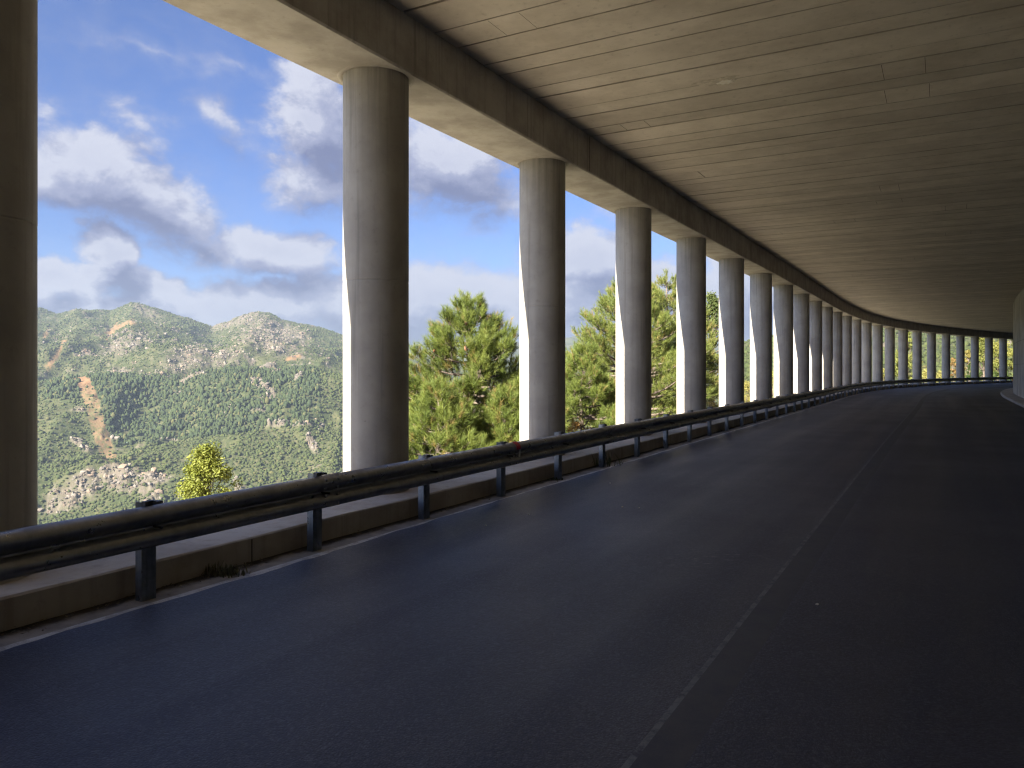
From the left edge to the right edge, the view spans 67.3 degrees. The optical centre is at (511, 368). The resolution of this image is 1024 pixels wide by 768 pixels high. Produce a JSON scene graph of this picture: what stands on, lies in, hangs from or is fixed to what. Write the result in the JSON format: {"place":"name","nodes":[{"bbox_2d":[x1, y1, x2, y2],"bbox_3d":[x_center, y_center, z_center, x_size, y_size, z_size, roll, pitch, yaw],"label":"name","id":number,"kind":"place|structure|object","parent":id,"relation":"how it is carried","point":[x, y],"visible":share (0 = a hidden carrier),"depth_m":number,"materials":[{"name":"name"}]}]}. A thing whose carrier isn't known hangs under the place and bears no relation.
{"place":"outdoors","nodes":[
{"label":"outdoors","id":0,"kind":"place"},
{"bbox_2d":[37,0,773,344],"label":"sky","id":1,"kind":"structure","parent":0,"point":[189,167],"materials":[{"name":"blue"}]},
{"bbox_2d":[0,383,1023,767],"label":"road","id":2,"kind":"structure","parent":0,"point":[676,619],"depth_m":4.93,"materials":[{"name":"grey asphalt"}]},
{"bbox_2d":[0,383,984,650],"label":"gutter","id":3,"kind":"object","parent":2,"relation":"on","point":[76,619],"visible":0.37,"depth_m":6.79,"materials":[{"name":"concrete"}]},
{"bbox_2d":[201,561,250,577],"bbox_3d":[-2.432,1.669,6.414,0.507,0.102,0.245,0,0,0],"label":"weed tuft","id":4,"kind":"object","parent":3,"relation":"on","point":[229,571],"visible":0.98,"depth_m":6.38,"materials":[{"name":"green plant"}]},
{"bbox_2d":[1,390,875,635],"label":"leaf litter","id":5,"kind":"object","parent":3,"relation":"on","point":[267,562],"visible":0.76,"depth_m":6.21,"materials":[{"name":"brown plant"}]},
{"bbox_2d":[0,376,1012,601],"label":"guardrail","id":6,"kind":"object","parent":3,"relation":"on","point":[142,529],"visible":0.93,"depth_m":7.00,"materials":[{"name":"metal"}]},
{"bbox_2d":[592,452,622,466],"bbox_3d":[1.466,1.592,13.638,1.046,0.257,0.694,0,0,0],"label":"weed tuft","id":7,"kind":"object","parent":3,"relation":"on","point":[609,460],"visible":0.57,"depth_m":13.49,"materials":[{"name":"green plant"}]},
{"bbox_2d":[1001,388,1023,407],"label":"kerb","id":8,"kind":"structure","parent":2,"relation":"on","point":[1009,395],"depth_m":42.03,"materials":[{"name":"concrete"}]},
{"bbox_2d":[38,303,1012,522],"bbox_3d":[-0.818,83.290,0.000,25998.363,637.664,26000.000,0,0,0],"label":"mountain terrain","id":9,"kind":"structure","parent":0,"point":[100,433],"depth_m":1041.34,"materials":[{"name":"green plant"}]},
{"bbox_2d":[38,311,342,518],"bbox_3d":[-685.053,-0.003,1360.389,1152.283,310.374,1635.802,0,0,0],"label":"granite blocks","id":10,"kind":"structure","parent":9,"relation":"on","point":[153,469],"depth_m":1276.22,"materials":[{"name":"grey stone"}]},
{"bbox_2d":[174,439,243,499],"bbox_3d":[-4.416,2.480,11.005,1.304,2.916,1.363,0,0,-26],"label":"young ash tree","id":11,"kind":"object","parent":9,"relation":"on","point":[203,469],"visible":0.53,"depth_m":10.86,"materials":[{"name":"green plant"}]},
{"bbox_2d":[409,373,492,459],"bbox_3d":[-1.692,2.064,17.397,2.985,4.021,2.935,0,0,0],"label":"pine tree","id":12,"kind":"object","parent":9,"relation":"on","point":[419,417],"visible":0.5,"depth_m":17.20,"materials":[{"name":"green plant"}]},
{"bbox_2d":[448,381,519,451],"bbox_3d":[-0.068,2.107,18.535,2.620,3.662,2.655,0,0,38],"label":"pine tree","id":13,"kind":"object","parent":9,"relation":"on","point":[493,414],"visible":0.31,"depth_m":18.18,"materials":[{"name":"green plant"}]},
{"bbox_2d":[409,287,569,453],"bbox_3d":[-0.962,0.939,20.058,5.192,6.161,4.872,0,0,-36],"label":"pine tree","id":14,"kind":"object","parent":9,"relation":"on","point":[484,345],"visible":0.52,"depth_m":19.38,"materials":[{"name":"green plant"}]},
{"bbox_2d":[0,380,1012,631],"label":"parapet wall","id":15,"kind":"structure","parent":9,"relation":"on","point":[34,598],"depth_m":7.08,"materials":[{"name":"concrete"}]},
{"bbox_2d":[0,0,37,583],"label":"pillar","id":16,"kind":"structure","parent":15,"relation":"on","point":[18,264],"depth_m":5.46,"materials":[{"name":"concrete"}]},
{"bbox_2d":[337,64,413,494],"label":"pillar","id":17,"kind":"structure","parent":15,"relation":"on","point":[375,264],"depth_m":9.15,"materials":[{"name":"concrete"}]},
{"bbox_2d":[516,157,568,456],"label":"pillar","id":18,"kind":"structure","parent":15,"relation":"on","point":[542,278],"depth_m":13.10,"materials":[{"name":"concrete"}]},
{"bbox_2d":[613,206,654,435],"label":"pillar","id":19,"kind":"structure","parent":15,"relation":"on","point":[633,312],"depth_m":17.05,"materials":[{"name":"concrete"}]},
{"bbox_2d":[674,237,708,422],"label":"pillar","id":20,"kind":"structure","parent":15,"relation":"on","point":[691,323],"depth_m":21.00,"materials":[{"name":"concrete"}]},
{"bbox_2d":[717,258,745,414],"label":"pillar","id":21,"kind":"structure","parent":15,"relation":"on","point":[731,331],"depth_m":24.93,"materials":[{"name":"concrete"}]},
{"bbox_2d":[748,273,773,407],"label":"pillar","id":22,"kind":"structure","parent":15,"relation":"on","point":[760,336],"depth_m":28.87,"materials":[{"name":"concrete"}]},
{"bbox_2d":[772,284,793,397],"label":"pillar","id":23,"kind":"structure","parent":15,"relation":"on","point":[783,339],"depth_m":32.80,"materials":[{"name":"concrete"}]},
{"bbox_2d":[793,293,809,399],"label":"pillar","id":24,"kind":"structure","parent":15,"relation":"on","point":[801,342],"depth_m":36.74,"materials":[{"name":"concrete"}]},
{"bbox_2d":[810,301,822,396],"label":"pillar","id":25,"kind":"structure","parent":15,"relation":"on","point":[815,345],"depth_m":40.69,"materials":[{"name":"concrete"}]},
{"bbox_2d":[822,307,832,389],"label":"pillar","id":26,"kind":"structure","parent":15,"relation":"on","point":[827,347],"depth_m":44.62,"materials":[{"name":"concrete"}]},
{"bbox_2d":[833,312,842,391],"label":"pillar","id":27,"kind":"structure","parent":15,"relation":"on","point":[837,348],"depth_m":48.56,"materials":[{"name":"concrete"}]},
{"bbox_2d":[842,316,851,385],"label":"pillar","id":28,"kind":"structure","parent":15,"relation":"on","point":[847,350],"depth_m":52.45,"materials":[{"name":"concrete"}]},
{"bbox_2d":[852,319,862,388],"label":"pillar","id":29,"kind":"structure","parent":15,"relation":"on","point":[857,351],"depth_m":56.29,"materials":[{"name":"concrete"}]},
{"bbox_2d":[862,322,872,386],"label":"pillar","id":30,"kind":"structure","parent":15,"relation":"on","point":[866,351],"depth_m":60.06,"materials":[{"name":"concrete"}]},
{"bbox_2d":[872,325,882,385],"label":"pillar","id":31,"kind":"structure","parent":15,"relation":"on","point":[877,352],"depth_m":63.78,"materials":[{"name":"concrete"}]},
{"bbox_2d":[885,327,895,384],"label":"pillar","id":32,"kind":"structure","parent":15,"relation":"on","point":[889,353],"depth_m":67.33,"materials":[{"name":"concrete"}]},
{"bbox_2d":[898,329,908,384],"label":"pillar","id":33,"kind":"structure","parent":15,"relation":"on","point":[902,354],"depth_m":70.80,"materials":[{"name":"concrete"}]},
{"bbox_2d":[912,331,921,383],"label":"pillar","id":34,"kind":"structure","parent":15,"relation":"on","point":[916,354],"depth_m":74.16,"materials":[{"name":"concrete"}]},
{"bbox_2d":[927,333,935,382],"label":"pillar","id":35,"kind":"structure","parent":15,"relation":"on","point":[931,355],"depth_m":77.38,"materials":[{"name":"concrete"}]},
{"bbox_2d":[941,334,949,382],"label":"pillar","id":36,"kind":"structure","parent":15,"relation":"on","point":[945,355],"depth_m":80.51,"materials":[{"name":"concrete"}]},
{"bbox_2d":[956,335,964,381],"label":"pillar","id":37,"kind":"structure","parent":15,"relation":"on","point":[960,356],"depth_m":83.66,"materials":[{"name":"concrete"}]},
{"bbox_2d":[971,336,978,381],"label":"pillar","id":38,"kind":"structure","parent":15,"relation":"on","point":[974,356],"depth_m":86.64,"materials":[{"name":"concrete"}]},
{"bbox_2d":[985,338,992,380],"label":"pillar","id":39,"kind":"structure","parent":15,"relation":"on","point":[988,357],"depth_m":89.61,"materials":[{"name":"concrete"}]},
{"bbox_2d":[999,338,1007,380],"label":"pillar","id":40,"kind":"structure","parent":15,"relation":"on","point":[1002,357],"depth_m":92.45,"materials":[{"name":"concrete"}]},
{"bbox_2d":[38,302,1012,524],"bbox_3d":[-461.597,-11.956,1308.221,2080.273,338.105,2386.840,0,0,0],"label":"wood","id":41,"kind":"object","parent":9,"relation":"on","point":[202,394],"visible":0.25,"depth_m":1021.36,"materials":[{"name":"green plant"}]},
{"bbox_2d":[565,417,584,432],"bbox_3d":[1.662,2.632,22.065,1.094,2.478,1.011,0,0,0],"label":"red leaved bush","id":42,"kind":"object","parent":9,"relation":"on","point":[574,424],"visible":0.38,"depth_m":21.89,"materials":[{"name":"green plant"}]},
{"bbox_2d":[565,335,615,432],"bbox_3d":[2.529,1.554,26.913,4.417,5.450,3.795,0,0,11],"label":"pine tree","id":43,"kind":"object","parent":9,"relation":"on","point":[601,389],"visible":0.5,"depth_m":26.43,"materials":[{"name":"green plant"}]},
{"bbox_2d":[565,276,717,426],"bbox_3d":[4.941,-0.149,33.054,7.901,8.964,7.606,0,0,0],"label":"pine tree","id":44,"kind":"object","parent":9,"relation":"on","point":[663,373],"visible":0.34,"depth_m":31.83,"materials":[{"name":"green plant"}]},
{"bbox_2d":[603,268,718,416],"bbox_3d":[8.120,-0.531,41.416,8.029,9.780,7.408,0,0,0],"label":"pine tree","id":45,"kind":"object","parent":9,"relation":"on","point":[711,359],"visible":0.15,"depth_m":40.28,"materials":[{"name":"green plant"}]},
{"bbox_2d":[706,291,718,407],"bbox_3d":[12.092,-0.244,47.044,3.402,9.075,3.088,0,0,0],"label":"oak tree","id":46,"kind":"object","parent":9,"relation":"on","point":[713,301],"visible":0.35,"depth_m":46.64,"materials":[{"name":"green plant"}]},
{"bbox_2d":[706,383,718,406],"bbox_3d":[11.432,2.606,44.031,2.708,3.680,2.354,0,0,34],"label":"dry bush","id":47,"kind":"object","parent":9,"relation":"on","point":[712,404],"visible":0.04,"depth_m":43.44,"materials":[{"name":"brown plant"}]},
{"bbox_2d":[744,380,749,401],"bbox_3d":[17.833,2.624,57.969,3.609,3.513,3.556,0,0,35],"label":"dry bush","id":48,"kind":"object","parent":9,"relation":"on","point":[746,396],"visible":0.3,"depth_m":57.91,"materials":[{"name":"yellow plant"}]},
{"bbox_2d":[772,370,773,397],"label":"dry bush","id":49,"kind":"object","parent":9,"relation":"on","point":[772,383],"visible":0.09,"depth_m":65.93,"materials":[{"name":"yellow plant"}]},
{"bbox_2d":[895,331,922,383],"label":"poplar tree","id":50,"kind":"object","parent":9,"relation":"on","point":[909,356],"visible":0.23,"depth_m":93.68,"materials":[{"name":"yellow plant"}]},
{"bbox_2d":[922,368,926,378],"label":"scrub bush","id":51,"kind":"object","parent":9,"relation":"on","point":[924,373],"visible":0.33,"depth_m":99.74,"materials":[{"name":"yellow plant"}]},
{"bbox_2d":[936,370,941,381],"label":"scrub bush","id":52,"kind":"object","parent":9,"relation":"on","point":[938,374],"visible":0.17,"depth_m":101.84,"materials":[{"name":"yellow plant"}]},
{"bbox_2d":[950,358,955,381],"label":"autumn tree","id":53,"kind":"object","parent":9,"relation":"on","point":[952,363],"visible":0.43,"depth_m":103.82,"materials":[{"name":"orange plant"}]},
{"bbox_2d":[965,350,970,374],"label":"autumn tree","id":54,"kind":"object","parent":9,"relation":"on","point":[968,355],"visible":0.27,"depth_m":107.93,"materials":[{"name":"orange plant"}]},
{"bbox_2d":[966,363,970,380],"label":"cypress tree","id":55,"kind":"object","parent":9,"relation":"on","point":[969,372],"visible":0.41,"depth_m":100.95,"materials":[{"name":"green plant"}]},
{"bbox_2d":[965,338,998,380],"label":"chestnut tree","id":56,"kind":"object","parent":9,"relation":"on","point":[982,350],"visible":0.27,"depth_m":115.61,"materials":[{"name":"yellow plant"}]},
{"bbox_2d":[979,340,1012,380],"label":"chestnut tree","id":57,"kind":"object","parent":9,"relation":"on","point":[996,352],"visible":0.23,"depth_m":121.70,"materials":[{"name":"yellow plant"}]},
{"bbox_2d":[1008,340,1012,379],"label":"chestnut tree","id":58,"kind":"object","parent":9,"relation":"on","point":[1011,359],"visible":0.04,"depth_m":126.83,"materials":[{"name":"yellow plant"}]},
{"bbox_2d":[1013,288,1023,397],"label":"retaining wall","id":59,"kind":"structure","parent":9,"relation":"on","point":[1018,346],"depth_m":43.97,"materials":[{"name":"concrete"}]},
{"bbox_2d":[163,0,1023,339],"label":"gallery roof","id":60,"kind":"structure","parent":59,"relation":"on","point":[863,160],"depth_m":12.46,"materials":[{"name":"concrete"}]}
]}

